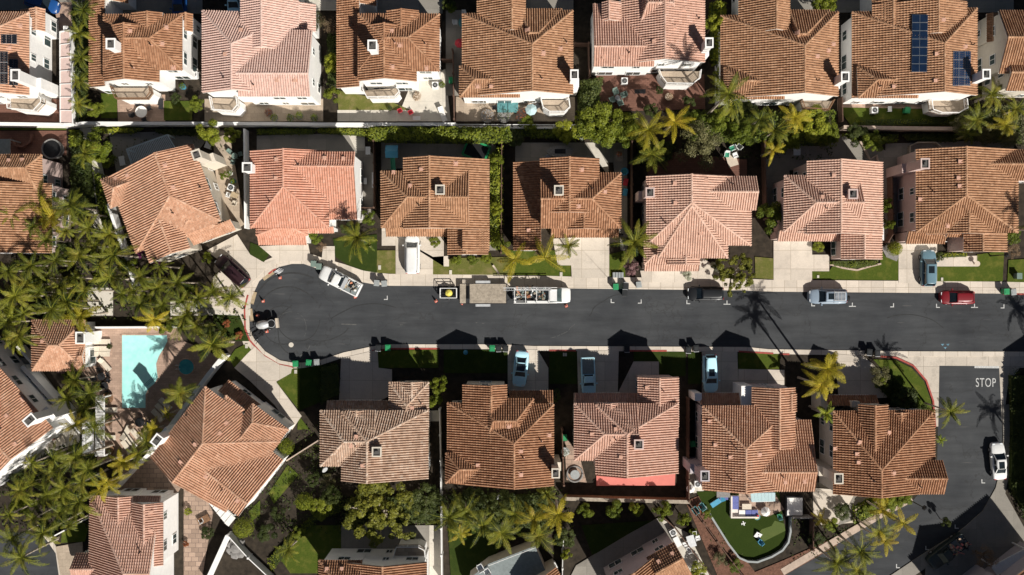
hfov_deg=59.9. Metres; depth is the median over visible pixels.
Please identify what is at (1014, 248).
shrub
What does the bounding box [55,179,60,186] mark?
window
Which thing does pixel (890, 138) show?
hedge
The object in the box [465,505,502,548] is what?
palm tree
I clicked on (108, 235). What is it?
palm tree
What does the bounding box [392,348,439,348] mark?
kerb
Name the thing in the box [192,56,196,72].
window
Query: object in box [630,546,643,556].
window
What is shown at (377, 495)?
ground cover
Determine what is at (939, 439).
palm tree
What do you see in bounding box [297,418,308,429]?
lawn
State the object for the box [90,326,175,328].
garden wall
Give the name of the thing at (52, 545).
kerb
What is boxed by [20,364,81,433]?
garden wall
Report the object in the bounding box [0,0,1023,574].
ground
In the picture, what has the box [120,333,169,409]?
swimming pool
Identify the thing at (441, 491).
yard fence
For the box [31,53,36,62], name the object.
window
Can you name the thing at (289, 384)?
lawn
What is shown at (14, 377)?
window
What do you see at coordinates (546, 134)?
hedge
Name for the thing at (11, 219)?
palm tree
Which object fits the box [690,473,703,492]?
patio
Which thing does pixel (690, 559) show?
patio
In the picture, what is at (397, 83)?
window
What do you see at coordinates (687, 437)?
board fence
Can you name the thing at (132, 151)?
pergola
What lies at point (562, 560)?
yard fence
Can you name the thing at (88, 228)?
palm tree
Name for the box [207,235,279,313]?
driveway
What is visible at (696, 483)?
ac unit
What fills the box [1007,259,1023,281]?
lawn
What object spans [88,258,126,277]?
palm tree
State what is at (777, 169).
patio
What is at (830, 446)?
window
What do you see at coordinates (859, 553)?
palm tree
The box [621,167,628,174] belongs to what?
paddling pool
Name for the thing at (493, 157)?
shrub
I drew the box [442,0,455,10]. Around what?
shrub
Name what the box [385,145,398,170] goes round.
play house
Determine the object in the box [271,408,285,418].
window
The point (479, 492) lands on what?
shrub
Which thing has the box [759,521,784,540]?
lawn
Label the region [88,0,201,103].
tiled house
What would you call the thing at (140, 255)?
shrub
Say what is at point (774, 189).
window
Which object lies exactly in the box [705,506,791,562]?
garden wall
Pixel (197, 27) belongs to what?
window
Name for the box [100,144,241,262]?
tiled house
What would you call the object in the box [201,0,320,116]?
tiled house
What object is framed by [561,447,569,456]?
planter
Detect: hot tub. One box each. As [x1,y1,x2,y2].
[41,139,63,158]
[784,495,802,515]
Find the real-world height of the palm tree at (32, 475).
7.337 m
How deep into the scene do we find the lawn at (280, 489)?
114.87 m
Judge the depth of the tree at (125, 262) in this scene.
112.11 m
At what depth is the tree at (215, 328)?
112.11 m
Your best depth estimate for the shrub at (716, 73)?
112.81 m
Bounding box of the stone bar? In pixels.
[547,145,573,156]
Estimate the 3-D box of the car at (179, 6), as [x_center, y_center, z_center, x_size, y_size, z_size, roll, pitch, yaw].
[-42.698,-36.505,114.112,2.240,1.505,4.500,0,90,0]
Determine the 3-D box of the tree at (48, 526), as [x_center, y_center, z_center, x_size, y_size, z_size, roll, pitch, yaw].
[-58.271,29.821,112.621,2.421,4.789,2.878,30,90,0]
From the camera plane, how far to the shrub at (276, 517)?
113.51 m
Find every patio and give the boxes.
[0,0,87,28]
[0,99,59,121]
[0,131,66,155]
[18,425,79,471]
[19,358,55,389]
[56,2,71,30]
[80,128,106,249]
[83,328,218,462]
[88,288,112,315]
[109,132,204,171]
[117,95,164,120]
[117,457,180,492]
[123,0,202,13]
[170,299,250,315]
[184,490,212,574]
[205,99,322,120]
[214,135,243,233]
[257,134,372,222]
[305,0,336,9]
[337,69,450,120]
[341,525,428,548]
[349,136,364,150]
[377,0,442,13]
[381,143,495,249]
[429,525,440,574]
[430,410,438,420]
[446,10,461,95]
[456,97,574,120]
[515,143,626,249]
[526,0,572,10]
[565,439,586,482]
[571,518,675,574]
[587,143,607,166]
[596,74,704,110]
[596,474,674,485]
[647,152,746,175]
[662,520,708,574]
[687,496,754,574]
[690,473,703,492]
[739,493,783,515]
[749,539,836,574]
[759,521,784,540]
[766,134,886,237]
[790,0,1013,12]
[813,488,853,524]
[837,99,966,110]
[838,496,869,524]
[885,141,1013,233]
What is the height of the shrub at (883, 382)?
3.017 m
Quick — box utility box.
[1014,273,1021,278]
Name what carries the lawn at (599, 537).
on the ground at (196, 268)
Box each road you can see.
[0,532,58,574]
[249,264,1023,362]
[786,366,1002,574]
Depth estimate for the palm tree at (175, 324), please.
108.63 m
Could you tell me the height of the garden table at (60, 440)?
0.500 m
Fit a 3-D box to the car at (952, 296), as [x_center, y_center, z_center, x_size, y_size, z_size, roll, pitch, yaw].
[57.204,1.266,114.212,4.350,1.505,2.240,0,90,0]
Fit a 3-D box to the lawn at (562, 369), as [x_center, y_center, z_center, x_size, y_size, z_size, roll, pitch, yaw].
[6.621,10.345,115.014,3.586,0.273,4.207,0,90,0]
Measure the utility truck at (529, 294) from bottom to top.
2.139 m
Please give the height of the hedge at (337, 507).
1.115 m
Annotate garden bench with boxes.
[9,133,34,147]
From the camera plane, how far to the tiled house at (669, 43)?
108.44 m
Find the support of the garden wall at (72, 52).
on the ground at (196, 268)
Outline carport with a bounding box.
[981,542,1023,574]
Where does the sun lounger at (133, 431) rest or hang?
on the patio at (174, 353)
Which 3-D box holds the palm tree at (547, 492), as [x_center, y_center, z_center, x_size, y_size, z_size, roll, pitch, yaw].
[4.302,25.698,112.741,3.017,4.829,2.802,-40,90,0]
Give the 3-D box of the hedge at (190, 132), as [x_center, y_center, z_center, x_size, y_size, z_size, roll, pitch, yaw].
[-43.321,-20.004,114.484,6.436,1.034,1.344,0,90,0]
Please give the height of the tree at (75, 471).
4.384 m
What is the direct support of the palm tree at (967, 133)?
on the ground at (196, 268)
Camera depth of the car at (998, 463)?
113.97 m
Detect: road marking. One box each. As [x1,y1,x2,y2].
[254,286,317,313]
[256,272,312,294]
[264,306,291,344]
[277,305,292,355]
[277,312,319,341]
[331,303,395,318]
[589,294,619,316]
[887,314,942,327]
[974,366,998,367]
[976,378,995,386]
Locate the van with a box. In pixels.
[402,236,420,273]
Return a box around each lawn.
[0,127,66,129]
[61,515,88,542]
[101,93,116,117]
[164,101,192,119]
[213,314,248,340]
[230,345,250,367]
[248,501,259,521]
[250,242,268,261]
[269,465,298,502]
[277,368,299,410]
[281,525,340,572]
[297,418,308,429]
[300,363,336,409]
[318,128,367,133]
[333,234,376,272]
[338,91,408,109]
[377,250,395,273]
[378,350,437,367]
[433,257,508,274]
[444,350,507,372]
[448,527,511,574]
[509,250,570,275]
[549,351,576,383]
[581,520,652,554]
[609,251,624,276]
[634,352,685,375]
[688,352,700,383]
[696,491,784,559]
[738,353,779,368]
[755,257,773,278]
[812,249,898,279]
[843,107,957,125]
[873,359,931,409]
[937,252,1003,280]
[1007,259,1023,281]
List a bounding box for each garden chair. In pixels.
[46,442,52,448]
[128,112,136,117]
[128,423,135,429]
[452,19,457,24]
[476,562,483,572]
[484,566,490,574]
[609,96,615,102]
[612,87,618,95]
[616,99,623,106]
[619,91,627,98]
[691,506,699,514]
[698,502,705,511]
[724,150,729,157]
[728,144,736,151]
[736,143,742,150]
[777,513,782,520]
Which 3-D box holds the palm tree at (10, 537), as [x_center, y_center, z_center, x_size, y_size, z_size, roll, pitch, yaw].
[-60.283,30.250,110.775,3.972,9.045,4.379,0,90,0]
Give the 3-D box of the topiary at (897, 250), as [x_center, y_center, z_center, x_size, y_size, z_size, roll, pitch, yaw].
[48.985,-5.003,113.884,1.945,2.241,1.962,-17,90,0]
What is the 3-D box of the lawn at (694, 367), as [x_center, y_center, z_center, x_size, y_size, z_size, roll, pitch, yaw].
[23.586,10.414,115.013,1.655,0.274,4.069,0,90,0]
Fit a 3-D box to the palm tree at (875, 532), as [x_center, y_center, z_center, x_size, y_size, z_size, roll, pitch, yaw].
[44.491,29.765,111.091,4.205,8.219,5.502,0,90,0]
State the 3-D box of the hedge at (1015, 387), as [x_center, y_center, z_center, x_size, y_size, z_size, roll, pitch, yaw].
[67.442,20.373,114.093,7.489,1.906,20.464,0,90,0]
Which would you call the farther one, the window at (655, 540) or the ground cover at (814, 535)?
the ground cover at (814, 535)
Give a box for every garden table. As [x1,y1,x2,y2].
[53,436,65,446]
[97,372,104,379]
[100,382,107,389]
[118,156,125,165]
[135,106,146,117]
[135,418,143,426]
[158,98,164,109]
[197,514,209,525]
[204,141,210,148]
[230,191,238,197]
[231,153,237,158]
[366,147,370,154]
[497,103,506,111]
[508,103,517,111]
[614,150,622,160]
[634,89,645,93]
[672,536,681,547]
[686,535,696,547]
[716,492,729,496]
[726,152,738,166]
[742,504,751,508]
[793,144,800,154]
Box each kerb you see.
[43,536,59,574]
[244,295,292,367]
[246,261,1023,365]
[307,344,1023,366]
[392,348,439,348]
[630,350,666,351]
[739,351,772,353]
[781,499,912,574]
[880,356,935,426]
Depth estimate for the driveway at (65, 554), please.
114.85 m
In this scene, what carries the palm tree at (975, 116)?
on the ground at (196, 268)
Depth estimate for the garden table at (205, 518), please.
114.40 m
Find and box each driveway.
[56,542,82,574]
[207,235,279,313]
[235,347,301,428]
[260,244,334,268]
[339,350,391,399]
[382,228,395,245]
[396,236,448,273]
[508,349,547,393]
[553,238,570,264]
[571,237,612,278]
[577,351,618,392]
[619,361,658,392]
[640,271,713,281]
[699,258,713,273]
[702,352,737,392]
[738,369,783,384]
[773,241,811,279]
[811,255,828,270]
[836,354,886,397]
[898,243,936,282]
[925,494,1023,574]
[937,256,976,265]
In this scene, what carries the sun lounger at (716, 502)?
on the lawn at (742, 540)
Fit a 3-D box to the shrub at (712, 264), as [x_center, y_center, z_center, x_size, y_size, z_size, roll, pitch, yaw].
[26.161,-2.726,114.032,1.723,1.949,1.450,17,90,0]
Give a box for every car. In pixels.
[23,0,60,14]
[170,0,187,13]
[215,254,250,287]
[225,0,240,11]
[511,350,528,386]
[622,178,628,185]
[622,188,627,195]
[686,285,723,302]
[701,354,719,392]
[807,287,849,305]
[918,250,938,285]
[938,289,974,305]
[988,442,1008,479]
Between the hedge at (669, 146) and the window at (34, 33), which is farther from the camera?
the hedge at (669, 146)
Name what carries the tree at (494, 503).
on the ground cover at (533, 504)
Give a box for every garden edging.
[829,263,880,270]
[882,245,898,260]
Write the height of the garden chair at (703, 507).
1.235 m
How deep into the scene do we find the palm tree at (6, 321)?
107.71 m
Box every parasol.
[455,39,461,47]
[525,104,536,114]
[686,484,694,492]
[761,507,769,515]
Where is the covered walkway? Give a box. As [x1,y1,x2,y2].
[59,30,82,127]
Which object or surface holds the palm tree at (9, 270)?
on the ground at (196, 268)
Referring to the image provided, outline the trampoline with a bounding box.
[461,143,490,158]
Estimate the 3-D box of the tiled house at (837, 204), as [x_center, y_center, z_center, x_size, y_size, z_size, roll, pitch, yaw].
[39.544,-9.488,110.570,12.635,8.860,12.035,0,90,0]
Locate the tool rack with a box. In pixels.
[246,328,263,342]
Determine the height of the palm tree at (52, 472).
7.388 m
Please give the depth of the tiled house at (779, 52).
108.42 m
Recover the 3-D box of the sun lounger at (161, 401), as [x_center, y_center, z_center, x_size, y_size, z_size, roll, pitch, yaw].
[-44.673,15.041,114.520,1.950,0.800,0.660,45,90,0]
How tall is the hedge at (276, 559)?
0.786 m
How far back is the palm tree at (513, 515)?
109.77 m
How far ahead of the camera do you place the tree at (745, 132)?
112.07 m
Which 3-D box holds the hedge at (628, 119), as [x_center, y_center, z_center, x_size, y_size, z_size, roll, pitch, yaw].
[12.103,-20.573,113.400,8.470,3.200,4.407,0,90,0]
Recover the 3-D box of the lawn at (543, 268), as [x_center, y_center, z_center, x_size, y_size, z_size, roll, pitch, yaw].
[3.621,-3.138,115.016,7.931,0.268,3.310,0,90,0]
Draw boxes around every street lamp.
[912,501,926,510]
[990,252,1008,256]
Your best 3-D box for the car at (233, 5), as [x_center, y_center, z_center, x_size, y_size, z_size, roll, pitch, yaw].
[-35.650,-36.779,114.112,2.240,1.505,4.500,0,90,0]
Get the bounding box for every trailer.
[440,287,456,299]
[459,281,513,306]
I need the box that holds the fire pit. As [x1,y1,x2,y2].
[566,465,582,482]
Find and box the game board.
[754,531,761,538]
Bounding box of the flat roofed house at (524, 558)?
[470,539,560,574]
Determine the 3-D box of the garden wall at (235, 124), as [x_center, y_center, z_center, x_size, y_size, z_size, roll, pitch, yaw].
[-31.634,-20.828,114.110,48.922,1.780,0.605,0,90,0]
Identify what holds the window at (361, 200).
in the tiled house at (297, 196)
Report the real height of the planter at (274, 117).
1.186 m
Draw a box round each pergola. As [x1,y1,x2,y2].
[0,139,20,154]
[82,420,101,453]
[95,394,112,455]
[126,134,174,163]
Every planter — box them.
[101,392,112,404]
[101,445,113,456]
[102,414,112,425]
[179,82,185,89]
[265,108,272,116]
[270,113,277,121]
[286,114,293,121]
[295,111,302,119]
[310,113,318,121]
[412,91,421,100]
[439,81,444,87]
[479,108,493,122]
[496,109,511,122]
[516,108,527,121]
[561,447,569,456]
[665,93,673,99]
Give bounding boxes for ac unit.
[227,184,236,191]
[432,82,438,88]
[621,78,627,84]
[668,527,676,536]
[693,480,700,486]
[869,107,877,113]
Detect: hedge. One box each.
[60,371,100,437]
[68,129,83,147]
[69,147,95,213]
[70,0,88,121]
[92,170,113,237]
[101,127,143,134]
[151,127,197,136]
[256,128,316,135]
[267,514,316,572]
[314,495,341,518]
[317,127,367,137]
[326,31,336,86]
[341,496,439,525]
[368,125,513,144]
[445,492,557,534]
[489,146,504,249]
[512,127,574,140]
[574,111,638,142]
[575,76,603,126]
[634,140,676,165]
[676,109,836,147]
[708,0,726,65]
[830,259,877,268]
[841,133,898,143]
[852,496,911,523]
[855,118,953,125]
[874,373,917,406]
[941,252,966,257]
[955,102,1023,146]
[1007,367,1023,517]
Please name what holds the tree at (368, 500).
on the ground at (196, 268)
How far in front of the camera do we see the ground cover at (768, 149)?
114.71 m
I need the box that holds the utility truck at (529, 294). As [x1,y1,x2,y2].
[504,285,570,302]
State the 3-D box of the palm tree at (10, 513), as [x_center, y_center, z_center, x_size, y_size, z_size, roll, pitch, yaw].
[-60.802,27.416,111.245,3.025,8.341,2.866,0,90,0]
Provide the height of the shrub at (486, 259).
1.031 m
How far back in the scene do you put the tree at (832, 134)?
112.59 m
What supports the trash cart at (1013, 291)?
on the ground at (196, 268)
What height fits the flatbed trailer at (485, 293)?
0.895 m
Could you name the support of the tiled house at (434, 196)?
on the ground at (196, 268)
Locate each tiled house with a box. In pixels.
[0,7,59,115]
[0,154,70,253]
[0,336,77,485]
[69,488,177,574]
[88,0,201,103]
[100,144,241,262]
[150,380,293,516]
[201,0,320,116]
[242,148,362,244]
[318,539,428,574]
[319,381,429,483]
[336,0,440,102]
[380,155,489,254]
[445,381,560,489]
[459,0,578,116]
[513,156,621,250]
[573,375,678,478]
[590,0,713,89]
[603,532,691,574]
[634,173,758,271]
[683,382,817,493]
[715,0,849,111]
[770,158,883,259]
[811,392,947,497]
[841,0,990,116]
[886,146,1023,251]
[963,542,1023,574]
[977,10,1023,97]
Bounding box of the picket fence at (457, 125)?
[456,124,574,126]
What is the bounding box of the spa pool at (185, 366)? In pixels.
[176,358,194,375]
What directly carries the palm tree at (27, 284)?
on the ground at (196, 268)
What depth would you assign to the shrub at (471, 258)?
114.19 m
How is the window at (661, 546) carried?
in the tiled house at (660, 554)
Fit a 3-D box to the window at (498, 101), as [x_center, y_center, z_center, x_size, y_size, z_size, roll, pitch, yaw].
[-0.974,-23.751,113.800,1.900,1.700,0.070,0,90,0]
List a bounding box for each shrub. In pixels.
[87,101,105,117]
[137,251,146,258]
[170,92,181,104]
[184,507,192,514]
[189,95,204,112]
[201,252,211,263]
[201,526,214,539]
[220,170,228,179]
[222,320,229,327]
[223,127,240,142]
[235,331,242,339]
[257,523,277,541]
[270,506,285,522]
[292,525,306,538]
[304,471,319,487]
[308,233,322,244]
[308,497,331,521]
[316,10,324,30]
[316,242,326,251]
[320,473,335,488]
[340,222,351,235]
[362,210,374,225]
[429,237,440,247]
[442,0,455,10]
[445,3,456,12]
[451,255,461,264]
[462,487,486,508]
[467,255,478,264]
[480,253,491,263]
[488,152,503,168]
[491,235,510,254]
[506,129,523,146]
[517,115,536,132]
[552,119,576,144]
[553,388,560,401]
[554,527,575,547]
[560,548,572,559]
[576,502,593,517]
[605,499,621,518]
[628,502,644,516]
[644,103,657,117]
[651,500,672,522]
[656,86,662,93]
[675,512,691,525]
[682,95,695,109]
[682,271,691,280]
[689,528,698,535]
[690,560,706,574]
[702,509,712,519]
[710,262,723,272]
[713,66,718,81]
[713,552,727,566]
[729,557,743,572]
[740,101,757,111]
[807,531,825,546]
[812,241,824,252]
[825,517,837,532]
[834,503,849,520]
[847,122,870,147]
[861,130,885,151]
[862,502,875,516]
[874,374,887,387]
[883,219,895,229]
[883,497,902,513]
[890,386,917,408]
[896,495,912,507]
[917,403,930,409]
[936,252,942,260]
[940,517,951,526]
[1007,231,1021,244]
[1007,244,1020,259]
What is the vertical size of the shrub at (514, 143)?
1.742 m
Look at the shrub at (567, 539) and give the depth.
113.20 m
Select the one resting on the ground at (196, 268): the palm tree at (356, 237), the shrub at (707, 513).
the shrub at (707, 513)
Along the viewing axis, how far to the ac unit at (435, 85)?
114.10 m
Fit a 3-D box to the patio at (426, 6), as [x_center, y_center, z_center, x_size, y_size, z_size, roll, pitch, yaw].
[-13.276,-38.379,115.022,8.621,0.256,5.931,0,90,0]
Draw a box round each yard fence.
[227,531,273,574]
[438,407,442,574]
[561,527,563,574]
[907,142,941,153]
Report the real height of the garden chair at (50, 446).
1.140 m
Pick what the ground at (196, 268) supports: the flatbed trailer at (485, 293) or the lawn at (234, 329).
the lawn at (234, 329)
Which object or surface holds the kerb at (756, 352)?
on the ground at (196, 268)
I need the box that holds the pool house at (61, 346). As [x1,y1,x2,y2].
[31,319,101,371]
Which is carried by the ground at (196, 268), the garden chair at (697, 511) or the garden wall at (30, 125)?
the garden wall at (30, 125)
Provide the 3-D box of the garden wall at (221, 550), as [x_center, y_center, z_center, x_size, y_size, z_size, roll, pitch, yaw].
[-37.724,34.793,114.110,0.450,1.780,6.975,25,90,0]
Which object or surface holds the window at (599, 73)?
in the tiled house at (669, 43)
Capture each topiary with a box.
[232,517,253,538]
[277,437,294,453]
[295,492,312,509]
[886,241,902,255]
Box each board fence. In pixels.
[361,139,376,209]
[442,59,451,62]
[451,48,455,121]
[500,141,502,253]
[561,427,564,486]
[574,42,590,78]
[630,140,633,238]
[664,517,710,574]
[685,396,689,501]
[689,503,741,574]
[760,140,766,204]
[808,514,814,551]
[838,96,842,122]
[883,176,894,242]
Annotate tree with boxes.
[0,204,24,227]
[0,258,49,284]
[0,272,50,313]
[0,301,39,349]
[0,321,42,354]
[0,501,38,524]
[0,520,37,556]
[0,533,59,574]
[1,304,24,324]
[4,473,53,507]
[8,470,28,487]
[8,495,36,515]
[9,270,42,299]
[13,247,69,282]
[13,305,44,323]
[14,466,56,502]
[19,176,61,221]
[21,448,69,473]
[23,215,43,238]
[23,505,59,529]
[26,274,46,293]
[26,513,78,552]
[27,254,65,293]
[28,283,66,303]
[28,465,50,489]
[30,289,89,329]
[31,196,77,236]
[31,226,78,252]
[31,472,73,511]
[33,299,48,317]
[35,442,80,471]
[37,461,75,485]
[38,515,61,536]
[41,245,91,274]
[43,496,79,533]
[44,468,81,504]
[45,275,82,296]
[45,276,98,326]
[47,383,82,409]
[49,187,98,225]
[49,240,71,259]
[54,217,97,240]
[54,489,74,510]
[55,437,113,477]
[58,409,101,440]
[58,514,89,536]
[59,479,104,526]
[60,294,108,333]
[60,360,96,396]
[61,233,107,273]
[65,19,95,47]
[66,199,106,225]
[66,265,94,286]
[67,43,93,71]
[67,468,108,498]
[68,289,87,306]
[68,380,106,408]
[68,396,102,427]
[69,0,97,28]
[69,70,96,89]
[69,89,92,116]
[70,213,112,241]
[70,447,125,487]
[70,465,93,481]
[71,275,113,303]
[72,140,101,168]
[74,126,112,160]
[78,410,119,441]
[80,486,96,501]
[81,234,113,260]
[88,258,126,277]
[88,262,132,292]
[89,232,139,280]
[89,468,130,500]
[89,478,121,502]
[91,219,129,253]
[92,268,105,285]
[95,154,116,168]
[107,446,143,477]
[110,279,139,306]
[119,258,137,272]
[121,281,156,302]
[124,290,160,318]
[127,438,155,466]
[128,263,158,288]
[132,299,171,332]
[135,425,155,454]
[136,417,165,439]
[141,289,158,303]
[143,270,174,300]
[149,290,178,321]
[150,255,181,277]
[158,264,199,297]
[158,320,172,333]
[160,404,178,421]
[161,376,199,408]
[165,315,198,340]
[167,288,200,311]
[171,302,204,327]
[180,283,194,298]
[182,309,215,341]
[186,283,220,310]
[186,325,238,361]
[193,272,231,305]
[195,118,220,145]
[202,320,220,338]
[215,283,246,311]
[274,531,298,566]
[319,15,336,32]
[320,484,341,504]
[323,86,339,103]
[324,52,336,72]
[335,219,377,263]
[341,482,418,548]
[350,484,389,518]
[363,236,376,253]
[411,482,446,519]
[427,494,472,540]
[429,375,447,394]
[429,393,442,407]
[448,524,470,544]
[451,488,490,533]
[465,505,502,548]
[479,514,521,553]
[482,489,509,518]
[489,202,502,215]
[497,242,531,283]
[499,496,527,530]
[513,502,553,534]
[516,521,556,553]
[526,234,568,271]
[536,486,557,506]
[537,494,574,537]
[552,234,578,257]
[575,101,623,148]
[607,217,657,269]
[616,122,640,148]
[624,260,638,275]
[626,110,665,152]
[629,137,670,172]
[654,106,695,142]
[674,119,722,171]
[680,110,705,131]
[700,72,749,117]
[705,14,722,33]
[707,109,729,132]
[712,252,755,296]
[716,95,744,122]
[728,118,758,145]
[740,105,774,134]
[752,108,799,151]
[756,201,781,234]
[760,140,785,165]
[777,130,801,153]
[778,103,812,133]
[792,104,828,142]
[797,369,839,400]
[801,351,845,392]
[808,401,834,423]
[810,0,836,11]
[811,507,832,528]
[811,539,853,574]
[817,122,839,143]
[836,548,875,574]
[837,528,881,574]
[857,509,895,552]
[859,526,899,556]
[866,497,896,524]
[869,364,889,385]
[883,198,892,212]
[884,506,917,535]
[924,396,969,428]
[935,434,946,445]
[949,111,974,136]
[954,123,979,144]
[958,101,991,135]
[969,77,1012,111]
[972,546,998,566]
[975,123,996,145]
[987,109,1017,139]
[997,96,1023,125]
[997,121,1021,148]
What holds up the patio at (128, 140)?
on the ground at (196, 268)
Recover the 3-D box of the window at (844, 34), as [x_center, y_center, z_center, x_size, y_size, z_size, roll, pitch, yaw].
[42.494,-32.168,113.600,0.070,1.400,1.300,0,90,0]
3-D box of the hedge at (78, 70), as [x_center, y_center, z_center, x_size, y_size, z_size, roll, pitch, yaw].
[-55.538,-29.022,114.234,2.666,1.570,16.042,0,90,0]
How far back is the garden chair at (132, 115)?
114.46 m
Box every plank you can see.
[248,309,253,320]
[250,292,256,303]
[262,271,274,280]
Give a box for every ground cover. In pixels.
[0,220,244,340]
[0,428,110,530]
[99,127,243,169]
[236,444,341,538]
[297,422,334,480]
[334,491,438,526]
[443,488,575,537]
[680,111,836,159]
[790,519,849,555]
[967,99,1023,145]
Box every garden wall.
[0,122,75,127]
[16,345,31,363]
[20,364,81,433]
[50,517,89,538]
[63,26,78,122]
[72,122,456,127]
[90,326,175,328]
[107,204,140,289]
[113,454,152,489]
[148,353,229,454]
[207,533,231,574]
[243,129,249,228]
[286,439,319,460]
[458,127,570,129]
[564,494,689,503]
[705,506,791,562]
[790,514,812,518]
[839,125,964,131]
[859,141,878,161]
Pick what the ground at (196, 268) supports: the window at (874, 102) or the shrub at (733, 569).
the shrub at (733, 569)
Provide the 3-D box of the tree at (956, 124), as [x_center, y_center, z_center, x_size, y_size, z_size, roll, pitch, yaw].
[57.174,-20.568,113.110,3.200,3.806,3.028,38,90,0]
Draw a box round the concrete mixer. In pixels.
[256,318,279,329]
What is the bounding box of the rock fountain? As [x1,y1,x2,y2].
[226,537,244,558]
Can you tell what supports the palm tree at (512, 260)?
on the lawn at (543, 268)
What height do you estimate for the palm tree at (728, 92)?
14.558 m
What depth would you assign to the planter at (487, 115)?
114.57 m
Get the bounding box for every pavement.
[240,254,1023,368]
[891,404,1009,574]
[893,356,1023,425]
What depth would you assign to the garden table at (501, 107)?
114.45 m
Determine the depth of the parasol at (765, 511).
113.98 m
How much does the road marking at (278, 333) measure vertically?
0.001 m
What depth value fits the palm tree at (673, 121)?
108.31 m
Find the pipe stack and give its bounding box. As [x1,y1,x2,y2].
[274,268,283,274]
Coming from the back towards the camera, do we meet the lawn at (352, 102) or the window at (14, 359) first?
the lawn at (352, 102)
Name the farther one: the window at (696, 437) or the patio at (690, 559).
the patio at (690, 559)
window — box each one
[0,357,7,366]
[8,355,20,363]
[10,375,23,385]
[14,95,29,97]
[17,458,31,468]
[27,394,39,402]
[31,27,36,36]
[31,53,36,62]
[42,431,54,439]
[43,174,47,182]
[44,35,50,47]
[44,58,49,69]
[51,20,56,32]
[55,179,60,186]
[89,349,95,364]
[102,90,115,93]
[122,488,141,491]
[150,490,168,492]
[164,539,166,551]
[172,532,176,544]
[173,76,191,78]
[183,27,186,39]
[183,51,186,65]
[192,35,196,49]
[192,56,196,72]
[196,24,199,33]
[258,102,270,104]
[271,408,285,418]
[299,102,316,104]
[318,82,320,93]
[337,557,350,559]
[356,549,371,552]
[360,168,362,183]
[360,198,362,210]
[369,82,383,84]
[373,87,385,89]
[395,82,408,84]
[398,87,413,90]
[405,557,418,560]
[422,77,433,79]
[471,100,486,103]
[497,100,511,103]
[523,100,535,102]
[597,72,612,74]
[608,558,621,569]
[613,568,622,574]
[625,72,640,74]
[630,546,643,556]
[635,379,637,392]
[642,205,643,220]
[650,69,663,71]
[651,538,658,543]
[654,544,663,551]
[674,69,689,70]
[680,63,692,65]
[695,411,697,421]
[695,435,697,448]
[760,102,778,104]
[773,187,776,202]
[781,187,783,197]
[819,438,824,454]
[820,417,824,425]
[829,420,832,431]
[829,444,832,457]
[831,241,835,255]
[841,53,846,71]
[842,29,846,41]
[842,82,846,95]
[870,101,886,103]
[893,101,906,103]
[897,211,903,226]
[899,187,903,200]
[910,187,914,194]
[910,212,914,222]
[977,57,981,71]
[984,79,990,85]
[989,53,994,65]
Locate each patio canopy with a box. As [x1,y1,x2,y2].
[209,503,235,525]
[748,492,774,501]
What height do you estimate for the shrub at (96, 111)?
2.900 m
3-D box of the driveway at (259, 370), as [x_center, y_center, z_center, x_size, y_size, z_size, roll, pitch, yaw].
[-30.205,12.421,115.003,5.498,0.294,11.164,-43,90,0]
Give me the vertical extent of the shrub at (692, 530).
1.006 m
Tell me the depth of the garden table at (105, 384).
114.18 m
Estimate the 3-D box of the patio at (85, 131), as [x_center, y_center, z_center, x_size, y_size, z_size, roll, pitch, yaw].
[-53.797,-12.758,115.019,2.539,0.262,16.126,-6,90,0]
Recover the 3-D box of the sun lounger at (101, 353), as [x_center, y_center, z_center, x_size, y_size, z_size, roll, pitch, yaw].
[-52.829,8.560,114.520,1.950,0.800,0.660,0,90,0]
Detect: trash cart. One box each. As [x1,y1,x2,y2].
[292,361,298,367]
[306,359,311,366]
[310,260,316,266]
[314,359,320,365]
[316,262,322,269]
[374,279,379,285]
[375,345,381,351]
[381,280,386,286]
[385,345,390,351]
[449,76,452,83]
[489,345,494,351]
[496,345,500,351]
[503,345,508,351]
[613,283,618,289]
[622,289,627,295]
[623,282,628,288]
[624,346,629,352]
[635,281,641,287]
[685,347,691,353]
[690,441,695,447]
[692,345,698,351]
[864,349,872,355]
[872,350,880,356]
[902,106,910,113]
[1000,288,1009,294]
[1010,288,1016,294]
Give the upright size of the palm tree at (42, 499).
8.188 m
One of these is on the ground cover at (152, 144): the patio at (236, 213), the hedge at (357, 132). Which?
the patio at (236, 213)
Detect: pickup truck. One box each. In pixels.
[319,266,362,296]
[580,357,597,392]
[925,532,971,568]
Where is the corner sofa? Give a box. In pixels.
[730,495,758,517]
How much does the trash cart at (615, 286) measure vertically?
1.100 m
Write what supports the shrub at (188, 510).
on the ground at (196, 268)
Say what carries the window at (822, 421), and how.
in the tiled house at (870, 446)
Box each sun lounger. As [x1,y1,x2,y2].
[94,339,109,343]
[94,346,109,350]
[94,351,109,356]
[97,358,111,371]
[99,435,115,440]
[100,407,116,412]
[119,425,130,440]
[120,440,131,454]
[125,435,136,447]
[130,428,141,441]
[151,408,164,422]
[155,403,165,414]
[158,397,171,409]
[437,106,447,121]
[710,497,725,507]

